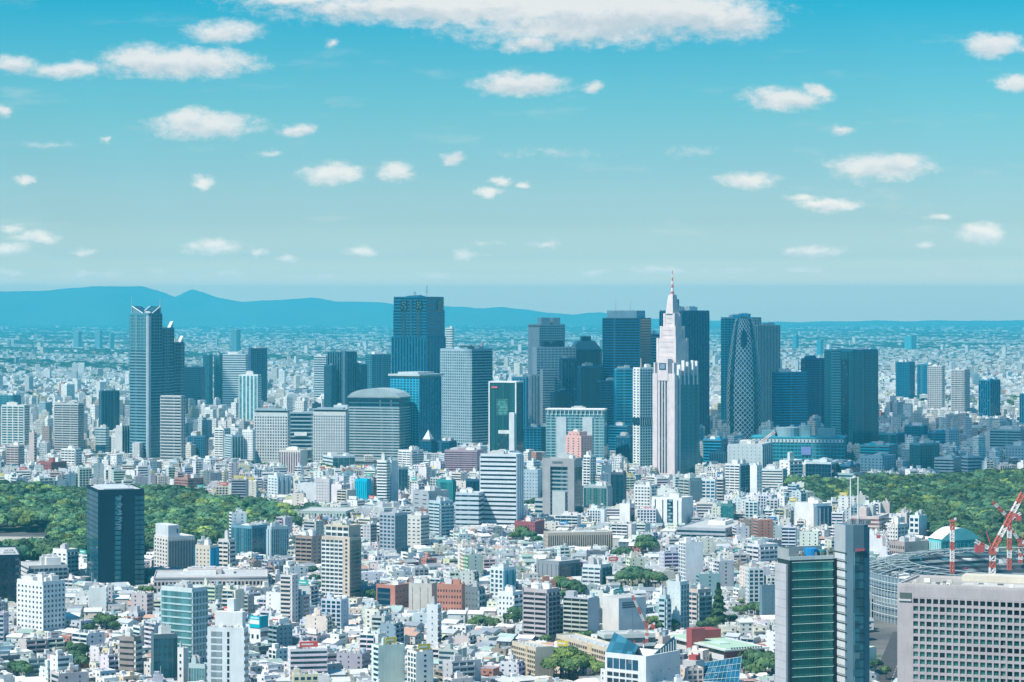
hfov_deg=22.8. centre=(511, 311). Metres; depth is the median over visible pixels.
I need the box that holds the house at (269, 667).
[259,662,281,672]
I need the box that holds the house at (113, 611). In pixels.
[107,609,121,615]
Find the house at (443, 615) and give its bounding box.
[418,610,446,621]
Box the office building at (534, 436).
[523,424,545,451]
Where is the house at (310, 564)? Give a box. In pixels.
[300,562,316,572]
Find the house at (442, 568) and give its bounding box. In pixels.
[438,567,449,570]
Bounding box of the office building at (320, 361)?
[314,354,326,401]
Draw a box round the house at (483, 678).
[481,676,488,680]
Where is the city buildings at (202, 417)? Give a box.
[0,391,1023,475]
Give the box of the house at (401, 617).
[395,613,411,621]
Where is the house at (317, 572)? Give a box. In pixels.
[315,570,320,580]
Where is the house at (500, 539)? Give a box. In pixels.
[494,536,507,541]
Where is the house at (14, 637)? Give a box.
[6,633,24,641]
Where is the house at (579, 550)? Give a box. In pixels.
[576,549,586,552]
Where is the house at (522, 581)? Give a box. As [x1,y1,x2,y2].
[519,579,529,583]
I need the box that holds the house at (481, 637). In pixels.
[477,634,498,642]
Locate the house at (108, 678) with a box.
[96,675,118,681]
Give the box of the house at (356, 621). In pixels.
[349,617,362,624]
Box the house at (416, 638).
[404,631,423,644]
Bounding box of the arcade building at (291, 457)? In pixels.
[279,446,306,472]
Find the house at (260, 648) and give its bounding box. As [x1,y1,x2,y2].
[249,642,271,654]
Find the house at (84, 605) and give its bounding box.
[73,603,87,617]
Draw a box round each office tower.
[0,392,20,415]
[1,402,29,445]
[87,484,144,585]
[99,388,119,429]
[116,422,129,452]
[207,598,248,681]
[239,371,260,420]
[248,346,266,402]
[324,350,366,406]
[365,352,390,388]
[388,371,443,448]
[440,344,492,445]
[488,381,522,452]
[526,341,575,425]
[528,318,564,373]
[559,356,576,407]
[571,336,601,366]
[577,362,602,407]
[597,377,613,443]
[602,310,650,379]
[614,365,632,424]
[651,330,658,366]
[659,306,708,434]
[667,574,688,630]
[721,313,760,419]
[754,322,779,421]
[801,355,823,424]
[824,344,877,444]
[978,378,999,416]
[1019,392,1023,423]
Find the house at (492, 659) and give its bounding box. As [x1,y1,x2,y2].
[480,657,495,663]
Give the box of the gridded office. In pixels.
[897,573,1023,681]
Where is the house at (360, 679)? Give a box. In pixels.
[356,677,370,680]
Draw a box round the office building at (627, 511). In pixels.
[620,499,634,521]
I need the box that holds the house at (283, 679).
[276,676,289,681]
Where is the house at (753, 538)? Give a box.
[747,536,766,539]
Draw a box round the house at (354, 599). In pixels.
[348,596,361,603]
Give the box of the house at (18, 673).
[14,659,21,675]
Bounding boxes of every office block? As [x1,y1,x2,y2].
[50,658,88,681]
[78,468,91,486]
[92,579,113,601]
[108,463,115,480]
[109,464,120,481]
[112,468,124,483]
[122,463,134,473]
[136,461,150,484]
[156,472,168,485]
[184,459,193,464]
[200,468,213,485]
[200,578,222,601]
[209,456,220,467]
[231,475,248,498]
[247,477,258,496]
[254,408,289,462]
[273,463,286,473]
[273,555,287,564]
[298,575,318,596]
[303,519,323,535]
[312,407,348,462]
[331,482,349,501]
[334,465,343,474]
[347,388,410,460]
[351,467,363,475]
[358,513,377,526]
[364,466,376,476]
[398,491,407,498]
[419,508,427,513]
[430,476,445,485]
[451,469,466,480]
[458,539,475,568]
[469,468,479,477]
[527,458,541,468]
[545,406,606,459]
[635,466,645,475]
[673,471,683,487]
[695,536,712,552]
[706,467,723,478]
[707,461,716,470]
[724,494,733,499]
[739,560,765,586]
[745,496,758,517]
[754,561,769,574]
[758,493,776,508]
[766,495,778,513]
[785,508,792,525]
[824,538,833,548]
[832,507,843,525]
[838,492,849,510]
[851,495,868,505]
[851,502,862,514]
[863,500,875,505]
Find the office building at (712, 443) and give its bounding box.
[703,436,727,463]
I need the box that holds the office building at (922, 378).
[917,362,938,397]
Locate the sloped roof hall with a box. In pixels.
[676,517,737,537]
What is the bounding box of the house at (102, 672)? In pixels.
[92,668,115,676]
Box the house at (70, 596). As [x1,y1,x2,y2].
[65,593,75,602]
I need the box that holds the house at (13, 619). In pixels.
[9,616,16,625]
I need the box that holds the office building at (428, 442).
[420,430,436,452]
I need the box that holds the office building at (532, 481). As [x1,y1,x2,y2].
[524,466,541,503]
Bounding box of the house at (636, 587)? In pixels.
[630,584,644,590]
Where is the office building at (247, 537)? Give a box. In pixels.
[231,523,266,553]
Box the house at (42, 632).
[34,630,49,635]
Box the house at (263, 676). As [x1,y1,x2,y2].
[257,671,279,681]
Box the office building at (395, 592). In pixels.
[376,579,408,607]
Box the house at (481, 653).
[475,651,494,656]
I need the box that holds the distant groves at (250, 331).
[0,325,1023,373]
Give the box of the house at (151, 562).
[145,559,153,566]
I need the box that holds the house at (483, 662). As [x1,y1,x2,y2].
[479,658,489,665]
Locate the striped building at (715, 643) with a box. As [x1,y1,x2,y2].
[670,627,769,661]
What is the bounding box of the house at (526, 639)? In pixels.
[518,638,535,640]
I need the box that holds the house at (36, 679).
[19,676,47,681]
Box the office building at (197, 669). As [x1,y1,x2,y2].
[188,655,206,681]
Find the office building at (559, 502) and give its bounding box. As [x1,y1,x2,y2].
[552,491,566,514]
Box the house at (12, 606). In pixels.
[8,603,16,609]
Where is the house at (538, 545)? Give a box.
[528,542,542,548]
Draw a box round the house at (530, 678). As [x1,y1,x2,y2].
[515,675,534,681]
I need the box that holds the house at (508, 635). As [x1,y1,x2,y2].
[497,633,517,637]
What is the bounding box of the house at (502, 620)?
[488,615,505,626]
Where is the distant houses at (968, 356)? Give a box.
[0,324,1023,373]
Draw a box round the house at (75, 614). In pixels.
[65,612,80,618]
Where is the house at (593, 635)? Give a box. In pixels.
[591,630,605,637]
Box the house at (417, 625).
[404,621,424,632]
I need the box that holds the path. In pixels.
[0,537,45,540]
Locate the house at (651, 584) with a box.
[646,580,660,587]
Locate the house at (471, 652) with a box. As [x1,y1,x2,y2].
[467,648,477,656]
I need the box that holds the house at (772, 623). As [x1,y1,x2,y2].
[770,619,774,629]
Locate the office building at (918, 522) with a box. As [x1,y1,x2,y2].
[909,510,926,536]
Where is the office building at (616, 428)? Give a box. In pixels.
[608,422,632,459]
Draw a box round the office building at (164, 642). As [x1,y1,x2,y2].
[151,624,177,680]
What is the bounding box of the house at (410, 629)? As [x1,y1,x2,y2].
[404,627,420,631]
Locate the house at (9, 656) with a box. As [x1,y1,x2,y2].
[0,653,19,660]
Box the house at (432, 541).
[429,539,438,544]
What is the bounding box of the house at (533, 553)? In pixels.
[524,552,537,556]
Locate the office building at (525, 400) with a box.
[512,377,527,426]
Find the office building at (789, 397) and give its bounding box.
[772,368,807,426]
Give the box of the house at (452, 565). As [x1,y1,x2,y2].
[444,563,455,567]
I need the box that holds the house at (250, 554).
[241,552,258,558]
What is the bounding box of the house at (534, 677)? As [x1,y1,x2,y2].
[532,675,553,680]
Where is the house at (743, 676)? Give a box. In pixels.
[739,674,747,678]
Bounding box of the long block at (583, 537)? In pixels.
[543,527,612,551]
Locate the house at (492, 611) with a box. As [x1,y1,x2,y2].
[480,607,496,615]
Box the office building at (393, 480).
[390,456,397,501]
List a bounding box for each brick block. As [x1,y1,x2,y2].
[175,473,202,487]
[515,515,543,533]
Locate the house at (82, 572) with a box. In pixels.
[79,568,86,575]
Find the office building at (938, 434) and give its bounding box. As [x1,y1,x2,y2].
[927,428,944,443]
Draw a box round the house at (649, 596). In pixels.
[641,594,652,599]
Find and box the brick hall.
[38,456,66,469]
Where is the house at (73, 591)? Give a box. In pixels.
[65,589,78,593]
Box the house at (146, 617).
[142,614,154,619]
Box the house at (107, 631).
[101,629,118,638]
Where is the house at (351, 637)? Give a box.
[348,634,359,642]
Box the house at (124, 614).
[118,612,128,616]
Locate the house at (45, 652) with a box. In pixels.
[37,649,54,656]
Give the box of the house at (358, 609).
[349,605,362,612]
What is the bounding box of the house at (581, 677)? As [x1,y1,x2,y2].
[579,676,597,678]
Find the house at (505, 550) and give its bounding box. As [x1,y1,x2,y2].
[499,547,509,552]
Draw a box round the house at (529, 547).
[520,546,532,550]
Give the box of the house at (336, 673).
[327,669,345,676]
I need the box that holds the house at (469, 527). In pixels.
[460,525,480,529]
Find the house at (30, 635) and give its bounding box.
[23,633,36,637]
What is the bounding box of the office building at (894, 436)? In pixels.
[879,429,904,444]
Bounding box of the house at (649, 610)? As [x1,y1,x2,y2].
[646,605,652,613]
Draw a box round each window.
[345,539,346,595]
[497,399,507,414]
[607,657,612,667]
[613,658,618,668]
[620,659,624,668]
[626,659,631,669]
[632,660,637,670]
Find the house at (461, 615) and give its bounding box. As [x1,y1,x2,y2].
[447,610,467,623]
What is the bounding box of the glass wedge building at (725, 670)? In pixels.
[683,654,743,681]
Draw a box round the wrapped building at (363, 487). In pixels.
[355,478,370,499]
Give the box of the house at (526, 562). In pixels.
[521,558,535,566]
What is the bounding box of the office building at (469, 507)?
[455,487,483,525]
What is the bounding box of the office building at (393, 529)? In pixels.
[379,508,406,554]
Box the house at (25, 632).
[16,628,36,635]
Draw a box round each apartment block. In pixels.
[0,597,4,610]
[0,610,8,641]
[0,671,14,681]
[4,472,22,480]
[6,442,23,466]
[10,475,27,481]
[16,467,31,479]
[17,572,64,630]
[19,634,46,655]
[21,554,68,578]
[22,652,46,676]
[29,428,36,462]
[33,476,54,484]
[39,659,49,681]
[44,631,63,651]
[50,469,62,478]
[50,649,72,669]
[52,543,78,575]
[55,476,66,485]
[61,445,81,466]
[64,471,75,486]
[65,574,82,588]
[72,629,104,644]
[75,588,88,604]
[78,582,102,589]
[89,585,107,610]
[89,643,110,661]
[90,478,103,484]
[93,459,103,479]
[100,642,118,671]
[102,643,115,653]
[104,479,115,483]
[112,628,142,672]
[122,476,132,483]
[126,469,135,475]
[128,606,144,621]
[131,590,153,613]
[133,620,149,645]
[134,472,146,484]
[144,562,164,583]
[144,617,160,650]
[147,666,174,681]
[154,594,160,607]
[166,465,174,478]
[175,468,184,476]
[182,463,192,473]
[192,460,202,476]
[195,537,218,566]
[197,536,211,543]
[203,463,211,469]
[205,488,215,495]
[208,599,221,612]
[208,612,214,620]
[210,471,221,481]
[210,480,222,487]
[214,425,228,456]
[215,461,228,470]
[216,482,230,494]
[217,530,235,565]
[222,583,243,610]
[224,607,247,621]
[229,459,238,481]
[229,507,246,537]
[239,470,249,476]
[240,587,253,613]
[242,584,261,593]
[244,566,263,568]
[244,587,261,595]
[246,621,249,641]
[249,555,262,567]
[251,520,269,525]
[252,467,261,476]
[254,476,263,489]
[257,581,279,593]
[258,596,265,606]
[260,608,275,615]
[261,471,274,477]
[262,555,283,568]
[265,562,282,572]
[266,587,279,610]
[267,494,278,501]
[268,471,290,494]
[268,612,278,618]
[268,618,292,646]
[268,619,277,625]
[268,643,287,660]
[271,569,282,582]
[271,615,298,628]
[275,515,291,533]
[280,567,298,622]
[283,556,305,579]
[288,641,326,681]
[291,666,317,681]
[292,489,305,505]
[293,479,300,492]
[293,626,308,635]
[293,635,312,645]
[294,462,303,474]
[295,529,321,563]
[298,579,317,604]
[298,589,309,622]
[299,482,315,501]
[299,497,318,505]
[305,608,331,632]
[305,628,329,642]
[313,466,324,477]
[313,670,330,681]
[316,475,332,501]
[321,592,348,628]
[326,629,347,643]
[326,646,339,661]
[327,661,342,669]
[332,472,346,482]
[336,648,370,668]
[337,487,355,502]
[339,470,353,482]
[339,501,350,506]
[342,466,351,471]
[347,496,366,505]
[349,470,359,488]
[350,511,360,517]
[353,506,372,516]
[360,627,386,661]
[361,570,380,580]
[361,601,381,617]
[363,521,376,541]
[363,602,390,629]
[364,473,375,495]
[365,498,377,504]
[367,496,388,502]
[369,550,388,560]
[371,611,391,631]
[371,637,404,681]
[372,573,382,599]
[377,452,389,501]
[379,620,403,642]
[388,566,404,577]
[400,500,412,506]
[401,546,423,558]
[407,511,429,547]
[407,641,432,681]
[408,470,417,479]
[409,477,422,493]
[411,482,424,500]
[412,547,425,564]
[412,565,428,575]
[412,608,426,623]
[418,463,431,482]
[421,553,436,564]
[428,496,453,536]
[430,458,444,471]
[430,572,443,582]
[432,543,449,552]
[434,669,442,681]
[438,640,466,669]
[443,555,457,563]
[443,652,480,681]
[443,671,474,681]
[446,569,459,578]
[453,529,470,541]
[453,632,476,644]
[456,480,465,487]
[459,547,474,569]
[459,569,478,584]
[460,550,482,573]
[464,548,481,573]
[477,527,488,533]
[481,546,494,555]
[483,556,496,567]
[485,592,491,606]
[488,525,503,536]
[490,559,515,595]
[494,550,510,562]
[497,585,522,622]
[499,652,525,676]
[515,561,525,571]
[516,581,521,589]
[531,576,555,586]
[544,520,557,530]
[554,640,575,673]
[555,511,580,526]
[555,521,574,528]
[557,543,569,557]
[560,606,562,633]
[563,590,599,636]
[581,517,595,525]
[581,557,611,584]
[582,580,597,594]
[583,451,595,485]
[586,546,606,560]
[587,504,606,522]
[590,585,614,607]
[593,544,607,550]
[595,470,609,484]
[596,461,610,483]
[597,526,610,530]
[600,667,604,681]
[602,551,615,560]
[602,557,622,565]
[603,588,622,595]
[606,503,619,521]
[611,522,636,538]
[626,473,635,490]
[626,551,644,586]
[631,530,645,548]
[633,520,649,531]
[634,481,657,506]
[635,478,651,483]
[637,506,655,522]
[644,531,657,539]
[645,560,658,569]
[648,540,662,551]
[652,492,692,523]
[653,585,666,598]
[654,474,667,487]
[654,629,669,643]
[657,485,676,495]
[658,587,670,629]
[659,546,678,569]
[659,566,674,584]
[665,530,679,543]
[668,523,681,528]
[678,473,701,501]
[679,537,702,583]
[680,665,702,681]
[689,582,711,626]
[696,499,717,517]
[696,570,720,598]
[703,549,715,560]
[711,503,720,515]
[711,510,720,518]
[713,538,731,552]
[714,548,728,557]
[714,554,733,586]
[730,549,749,562]
[732,494,746,511]
[732,521,749,537]
[733,535,749,543]
[733,586,744,597]
[736,510,744,519]
[738,517,752,536]
[740,498,750,511]
[740,543,747,550]
[740,635,760,643]
[745,566,763,614]
[746,538,778,562]
[750,462,761,492]
[753,518,772,537]
[763,505,774,516]
[764,574,774,583]
[766,629,774,651]
[768,531,781,546]
[773,522,785,537]
[776,507,787,516]
[777,492,788,505]
[779,451,802,476]
[779,513,790,525]
[782,523,796,546]
[788,482,799,493]
[788,498,798,519]
[791,489,805,501]
[800,525,818,545]
[803,488,814,500]
[806,527,829,536]
[824,547,833,554]
[828,521,836,534]
[856,491,866,505]
[870,529,887,555]
[870,646,876,671]
[870,670,875,680]
[871,500,880,512]
[881,498,890,512]
[889,513,904,522]
[896,509,907,522]
[905,469,918,474]
[919,468,930,474]
[982,457,993,469]
[996,462,1011,469]
[1017,460,1023,468]
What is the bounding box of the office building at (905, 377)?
[896,359,914,398]
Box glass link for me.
[290,409,312,449]
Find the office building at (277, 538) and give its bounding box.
[266,521,288,556]
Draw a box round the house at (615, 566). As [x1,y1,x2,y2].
[612,563,622,569]
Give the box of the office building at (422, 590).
[409,576,437,609]
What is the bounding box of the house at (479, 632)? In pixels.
[467,630,490,635]
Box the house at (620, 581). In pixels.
[618,579,627,584]
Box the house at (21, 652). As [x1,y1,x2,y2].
[10,647,32,656]
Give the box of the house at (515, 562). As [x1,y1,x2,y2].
[511,559,521,565]
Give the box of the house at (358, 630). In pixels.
[349,626,362,634]
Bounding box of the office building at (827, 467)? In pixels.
[805,457,837,477]
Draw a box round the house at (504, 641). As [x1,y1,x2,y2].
[496,637,517,645]
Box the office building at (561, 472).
[542,453,581,514]
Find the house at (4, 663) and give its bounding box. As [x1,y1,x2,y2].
[0,658,12,673]
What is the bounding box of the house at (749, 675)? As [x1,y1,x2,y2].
[746,672,769,677]
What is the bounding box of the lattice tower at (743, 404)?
[726,316,761,438]
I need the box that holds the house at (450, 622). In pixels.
[441,619,463,625]
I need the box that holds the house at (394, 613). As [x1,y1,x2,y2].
[391,610,401,619]
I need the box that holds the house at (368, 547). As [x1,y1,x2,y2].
[364,545,376,550]
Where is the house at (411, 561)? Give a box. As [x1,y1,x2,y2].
[399,559,416,564]
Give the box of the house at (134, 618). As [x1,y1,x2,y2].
[118,616,139,621]
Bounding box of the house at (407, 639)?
[404,634,410,644]
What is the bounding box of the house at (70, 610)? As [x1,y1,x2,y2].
[66,608,81,612]
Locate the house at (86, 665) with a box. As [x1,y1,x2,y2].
[76,663,88,668]
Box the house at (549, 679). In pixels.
[536,676,559,681]
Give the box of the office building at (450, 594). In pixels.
[437,577,464,610]
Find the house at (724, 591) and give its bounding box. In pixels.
[721,588,731,595]
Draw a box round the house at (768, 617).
[757,615,774,629]
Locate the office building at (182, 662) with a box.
[177,641,188,681]
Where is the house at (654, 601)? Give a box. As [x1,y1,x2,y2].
[652,598,659,604]
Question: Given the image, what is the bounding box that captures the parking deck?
[597,629,655,648]
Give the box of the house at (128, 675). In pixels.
[114,671,138,681]
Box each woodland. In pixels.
[0,479,297,557]
[788,468,1023,546]
[878,395,1018,404]
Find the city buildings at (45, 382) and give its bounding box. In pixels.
[0,361,1023,414]
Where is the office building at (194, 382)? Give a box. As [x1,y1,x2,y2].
[184,364,204,405]
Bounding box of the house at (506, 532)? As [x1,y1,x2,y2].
[504,530,511,536]
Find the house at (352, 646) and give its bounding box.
[349,642,359,648]
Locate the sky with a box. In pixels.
[0,0,1023,321]
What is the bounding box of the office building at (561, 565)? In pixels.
[536,555,580,577]
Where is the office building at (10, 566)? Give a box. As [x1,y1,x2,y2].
[0,546,20,602]
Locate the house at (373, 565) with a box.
[370,561,382,569]
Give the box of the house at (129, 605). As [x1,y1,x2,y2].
[127,601,130,610]
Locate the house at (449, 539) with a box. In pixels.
[442,538,455,542]
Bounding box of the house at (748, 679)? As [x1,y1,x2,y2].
[739,678,757,681]
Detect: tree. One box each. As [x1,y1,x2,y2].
[6,660,28,675]
[8,539,33,560]
[14,545,31,557]
[15,664,33,675]
[23,547,42,560]
[27,554,38,560]
[35,540,62,548]
[41,546,57,554]
[61,541,76,547]
[64,641,74,647]
[67,642,88,651]
[67,649,85,664]
[70,541,86,551]
[73,653,89,668]
[82,623,97,629]
[90,618,103,625]
[93,613,108,628]
[99,615,117,628]
[107,620,120,629]
[143,585,155,591]
[144,534,153,540]
[144,538,150,548]
[145,540,153,550]
[194,534,200,543]
[199,529,221,541]
[215,527,228,537]
[267,517,275,522]
[277,515,299,524]
[292,515,302,524]
[294,505,304,508]
[303,502,314,507]
[308,566,317,571]
[309,574,320,579]
[363,588,373,597]
[369,590,375,596]
[466,618,482,627]
[472,615,487,625]
[487,618,500,625]
[502,613,519,623]
[507,606,521,622]
[508,531,520,539]
[512,608,521,617]
[515,525,529,539]
[520,530,537,539]
[524,500,533,503]
[531,536,542,540]
[538,634,552,640]
[540,656,566,676]
[551,647,575,678]
[553,575,569,590]
[556,578,577,590]
[559,590,566,599]
[560,645,584,677]
[560,657,586,680]
[570,584,587,594]
[571,654,588,679]
[576,631,586,635]
[583,653,595,675]
[584,630,594,635]
[584,660,600,675]
[590,662,604,673]
[610,549,621,555]
[614,571,635,584]
[621,547,633,553]
[621,566,642,585]
[631,569,643,581]
[634,541,649,553]
[635,534,657,552]
[639,568,652,586]
[645,571,665,587]
[646,615,657,628]
[647,541,658,550]
[653,621,663,626]
[671,619,681,627]
[696,620,710,626]
[705,616,721,626]
[708,582,729,626]
[728,614,737,621]
[732,605,748,614]
[737,598,743,604]
[738,648,759,658]
[741,658,753,673]
[745,663,761,677]
[746,604,753,614]
[747,602,758,614]
[748,650,762,661]
[754,657,774,675]
[757,651,773,675]
[783,476,798,484]
[799,481,813,486]
[801,486,815,490]
[815,492,830,496]
[815,495,826,497]
[870,659,883,671]
[880,666,891,673]
[894,507,914,512]
[911,511,932,515]
[927,520,940,532]
[929,524,944,532]
[999,543,1020,550]
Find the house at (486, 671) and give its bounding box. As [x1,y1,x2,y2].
[481,666,498,676]
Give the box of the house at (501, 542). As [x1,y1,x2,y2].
[496,540,509,545]
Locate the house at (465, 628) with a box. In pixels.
[452,623,472,632]
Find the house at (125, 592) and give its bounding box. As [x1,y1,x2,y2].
[117,590,133,596]
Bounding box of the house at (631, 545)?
[629,543,640,551]
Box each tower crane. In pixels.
[631,595,654,641]
[751,431,775,442]
[876,521,894,545]
[949,518,955,573]
[974,492,1023,573]
[991,500,1021,569]
[1006,522,1023,562]
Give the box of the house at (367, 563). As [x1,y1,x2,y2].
[363,560,376,569]
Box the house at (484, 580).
[479,577,488,583]
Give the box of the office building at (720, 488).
[716,473,725,501]
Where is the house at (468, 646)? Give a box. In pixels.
[456,642,475,649]
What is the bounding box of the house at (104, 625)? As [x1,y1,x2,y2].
[95,611,112,628]
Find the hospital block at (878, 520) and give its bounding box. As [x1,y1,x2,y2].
[851,504,889,530]
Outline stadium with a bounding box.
[870,547,1023,623]
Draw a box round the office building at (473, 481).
[466,474,479,490]
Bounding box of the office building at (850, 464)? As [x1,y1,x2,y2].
[838,460,859,472]
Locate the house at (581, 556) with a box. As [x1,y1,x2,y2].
[571,553,586,559]
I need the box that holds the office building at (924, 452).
[909,439,939,469]
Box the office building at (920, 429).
[904,422,927,437]
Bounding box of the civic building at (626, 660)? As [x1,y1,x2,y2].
[605,632,681,681]
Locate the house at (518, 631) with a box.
[515,629,521,634]
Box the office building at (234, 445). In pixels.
[224,431,243,458]
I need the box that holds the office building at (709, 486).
[701,476,716,498]
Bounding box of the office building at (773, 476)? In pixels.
[762,465,786,488]
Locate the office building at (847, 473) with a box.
[834,469,861,478]
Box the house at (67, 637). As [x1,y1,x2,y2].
[60,633,72,642]
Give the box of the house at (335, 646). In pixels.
[330,645,339,650]
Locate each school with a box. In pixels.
[154,566,267,592]
[364,501,409,511]
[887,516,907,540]
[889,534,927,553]
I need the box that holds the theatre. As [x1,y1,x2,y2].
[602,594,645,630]
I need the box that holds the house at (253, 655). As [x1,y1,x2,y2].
[248,651,259,660]
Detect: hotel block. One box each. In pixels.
[242,426,254,463]
[566,429,591,459]
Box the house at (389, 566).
[386,564,401,569]
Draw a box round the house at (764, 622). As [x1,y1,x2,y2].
[754,619,768,629]
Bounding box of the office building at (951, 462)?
[934,453,961,472]
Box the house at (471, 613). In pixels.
[468,610,485,626]
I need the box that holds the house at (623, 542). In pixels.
[618,539,634,547]
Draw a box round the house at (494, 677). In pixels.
[487,676,502,678]
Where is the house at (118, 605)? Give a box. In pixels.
[108,600,125,612]
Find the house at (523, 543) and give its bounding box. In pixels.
[517,541,529,545]
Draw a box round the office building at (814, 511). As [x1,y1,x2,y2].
[795,496,831,526]
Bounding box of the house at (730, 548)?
[723,546,735,551]
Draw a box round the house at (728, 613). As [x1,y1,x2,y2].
[717,611,732,624]
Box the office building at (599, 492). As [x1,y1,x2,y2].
[583,480,612,506]
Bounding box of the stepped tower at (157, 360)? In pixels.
[129,300,184,457]
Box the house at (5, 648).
[0,642,14,653]
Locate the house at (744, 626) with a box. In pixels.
[735,618,753,635]
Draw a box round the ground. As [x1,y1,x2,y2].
[0,423,1023,680]
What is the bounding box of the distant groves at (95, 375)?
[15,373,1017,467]
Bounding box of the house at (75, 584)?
[72,581,88,586]
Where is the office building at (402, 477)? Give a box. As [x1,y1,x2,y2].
[398,463,407,490]
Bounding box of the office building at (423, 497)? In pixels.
[413,485,448,506]
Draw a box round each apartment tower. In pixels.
[54,400,83,451]
[203,353,212,403]
[214,353,222,403]
[321,519,360,597]
[522,581,559,641]
[633,359,653,466]
[724,459,749,493]
[927,364,944,408]
[951,367,969,411]
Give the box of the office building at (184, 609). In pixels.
[161,580,207,662]
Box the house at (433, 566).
[425,563,440,569]
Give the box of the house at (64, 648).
[51,646,67,652]
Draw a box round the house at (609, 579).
[605,576,617,583]
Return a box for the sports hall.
[296,507,353,518]
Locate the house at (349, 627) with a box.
[343,624,362,630]
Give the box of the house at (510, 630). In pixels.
[493,626,514,633]
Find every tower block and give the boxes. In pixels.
[73,331,81,347]
[95,330,101,347]
[109,332,113,348]
[231,329,240,351]
[445,326,453,347]
[794,334,798,347]
[817,339,823,354]
[904,335,916,349]
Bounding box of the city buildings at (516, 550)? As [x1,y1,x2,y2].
[0,451,939,681]
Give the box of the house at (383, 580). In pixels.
[380,578,392,582]
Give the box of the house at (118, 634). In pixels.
[112,631,124,636]
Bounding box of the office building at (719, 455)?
[709,448,726,463]
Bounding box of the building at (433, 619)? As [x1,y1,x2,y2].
[426,596,441,643]
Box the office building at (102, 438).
[95,424,108,451]
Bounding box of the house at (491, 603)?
[487,599,496,606]
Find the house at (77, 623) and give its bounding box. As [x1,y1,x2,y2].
[70,618,92,629]
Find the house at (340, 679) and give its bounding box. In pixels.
[330,677,350,681]
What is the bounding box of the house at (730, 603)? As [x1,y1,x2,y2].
[725,598,738,614]
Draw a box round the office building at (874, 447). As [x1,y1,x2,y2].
[860,441,897,459]
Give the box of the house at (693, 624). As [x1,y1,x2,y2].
[689,620,702,626]
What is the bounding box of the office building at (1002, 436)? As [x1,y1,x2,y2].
[990,425,1023,449]
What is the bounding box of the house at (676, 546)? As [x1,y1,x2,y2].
[665,544,678,550]
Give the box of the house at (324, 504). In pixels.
[319,501,331,506]
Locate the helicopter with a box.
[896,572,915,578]
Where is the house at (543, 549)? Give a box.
[533,548,551,556]
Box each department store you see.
[444,447,483,472]
[727,439,772,467]
[751,425,846,461]
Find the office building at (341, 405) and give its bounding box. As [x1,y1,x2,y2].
[334,403,348,408]
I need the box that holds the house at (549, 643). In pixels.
[541,642,553,644]
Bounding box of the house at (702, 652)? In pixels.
[688,645,708,661]
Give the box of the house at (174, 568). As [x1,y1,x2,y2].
[168,567,183,569]
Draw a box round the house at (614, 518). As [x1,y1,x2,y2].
[609,516,619,521]
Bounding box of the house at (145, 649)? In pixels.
[143,646,148,654]
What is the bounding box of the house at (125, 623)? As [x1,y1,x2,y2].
[115,618,138,630]
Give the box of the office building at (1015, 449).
[1005,440,1023,459]
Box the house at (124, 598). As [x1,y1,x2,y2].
[113,595,129,610]
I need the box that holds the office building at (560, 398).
[550,389,569,407]
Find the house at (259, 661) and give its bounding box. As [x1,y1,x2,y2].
[248,660,269,664]
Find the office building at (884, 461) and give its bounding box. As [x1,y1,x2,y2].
[860,452,895,470]
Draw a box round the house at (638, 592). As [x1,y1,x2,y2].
[630,590,646,594]
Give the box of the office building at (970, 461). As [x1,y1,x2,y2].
[961,452,981,471]
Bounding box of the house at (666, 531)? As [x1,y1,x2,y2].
[662,528,676,535]
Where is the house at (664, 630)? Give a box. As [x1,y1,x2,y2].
[650,628,668,634]
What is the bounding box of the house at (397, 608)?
[387,606,403,612]
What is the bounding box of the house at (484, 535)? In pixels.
[476,533,490,539]
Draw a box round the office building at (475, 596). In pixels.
[465,581,484,609]
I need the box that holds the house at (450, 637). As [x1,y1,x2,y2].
[445,635,454,642]
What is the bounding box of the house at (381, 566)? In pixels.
[377,562,394,569]
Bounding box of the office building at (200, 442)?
[187,432,207,457]
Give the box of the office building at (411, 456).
[398,446,423,466]
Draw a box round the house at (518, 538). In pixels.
[512,536,524,540]
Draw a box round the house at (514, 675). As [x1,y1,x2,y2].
[502,673,522,676]
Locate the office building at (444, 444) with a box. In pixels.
[437,437,456,452]
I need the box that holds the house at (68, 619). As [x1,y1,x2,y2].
[65,616,78,628]
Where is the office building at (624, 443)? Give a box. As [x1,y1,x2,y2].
[616,432,632,462]
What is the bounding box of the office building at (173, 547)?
[154,523,194,568]
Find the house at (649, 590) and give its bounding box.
[637,587,654,593]
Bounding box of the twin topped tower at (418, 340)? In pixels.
[391,289,445,373]
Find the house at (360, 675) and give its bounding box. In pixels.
[351,672,370,681]
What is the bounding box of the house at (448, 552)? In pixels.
[443,550,454,555]
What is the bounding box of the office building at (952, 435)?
[945,426,958,444]
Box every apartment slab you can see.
[511,640,553,676]
[556,633,609,671]
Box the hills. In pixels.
[0,286,1023,326]
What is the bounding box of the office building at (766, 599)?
[759,582,774,614]
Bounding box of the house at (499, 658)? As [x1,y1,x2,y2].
[485,653,504,663]
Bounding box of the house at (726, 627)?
[718,622,735,635]
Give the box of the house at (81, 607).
[68,606,83,618]
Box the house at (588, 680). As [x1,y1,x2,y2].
[573,678,598,681]
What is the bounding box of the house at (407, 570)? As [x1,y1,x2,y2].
[395,565,410,575]
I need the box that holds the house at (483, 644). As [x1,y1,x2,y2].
[475,643,493,646]
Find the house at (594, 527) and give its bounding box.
[589,526,603,529]
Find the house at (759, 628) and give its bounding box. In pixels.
[753,623,766,635]
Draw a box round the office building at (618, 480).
[611,468,625,505]
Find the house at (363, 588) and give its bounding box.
[361,586,372,597]
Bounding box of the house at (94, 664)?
[89,660,99,668]
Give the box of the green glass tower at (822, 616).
[775,477,870,681]
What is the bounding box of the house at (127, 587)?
[117,585,133,589]
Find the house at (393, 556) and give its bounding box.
[388,554,399,558]

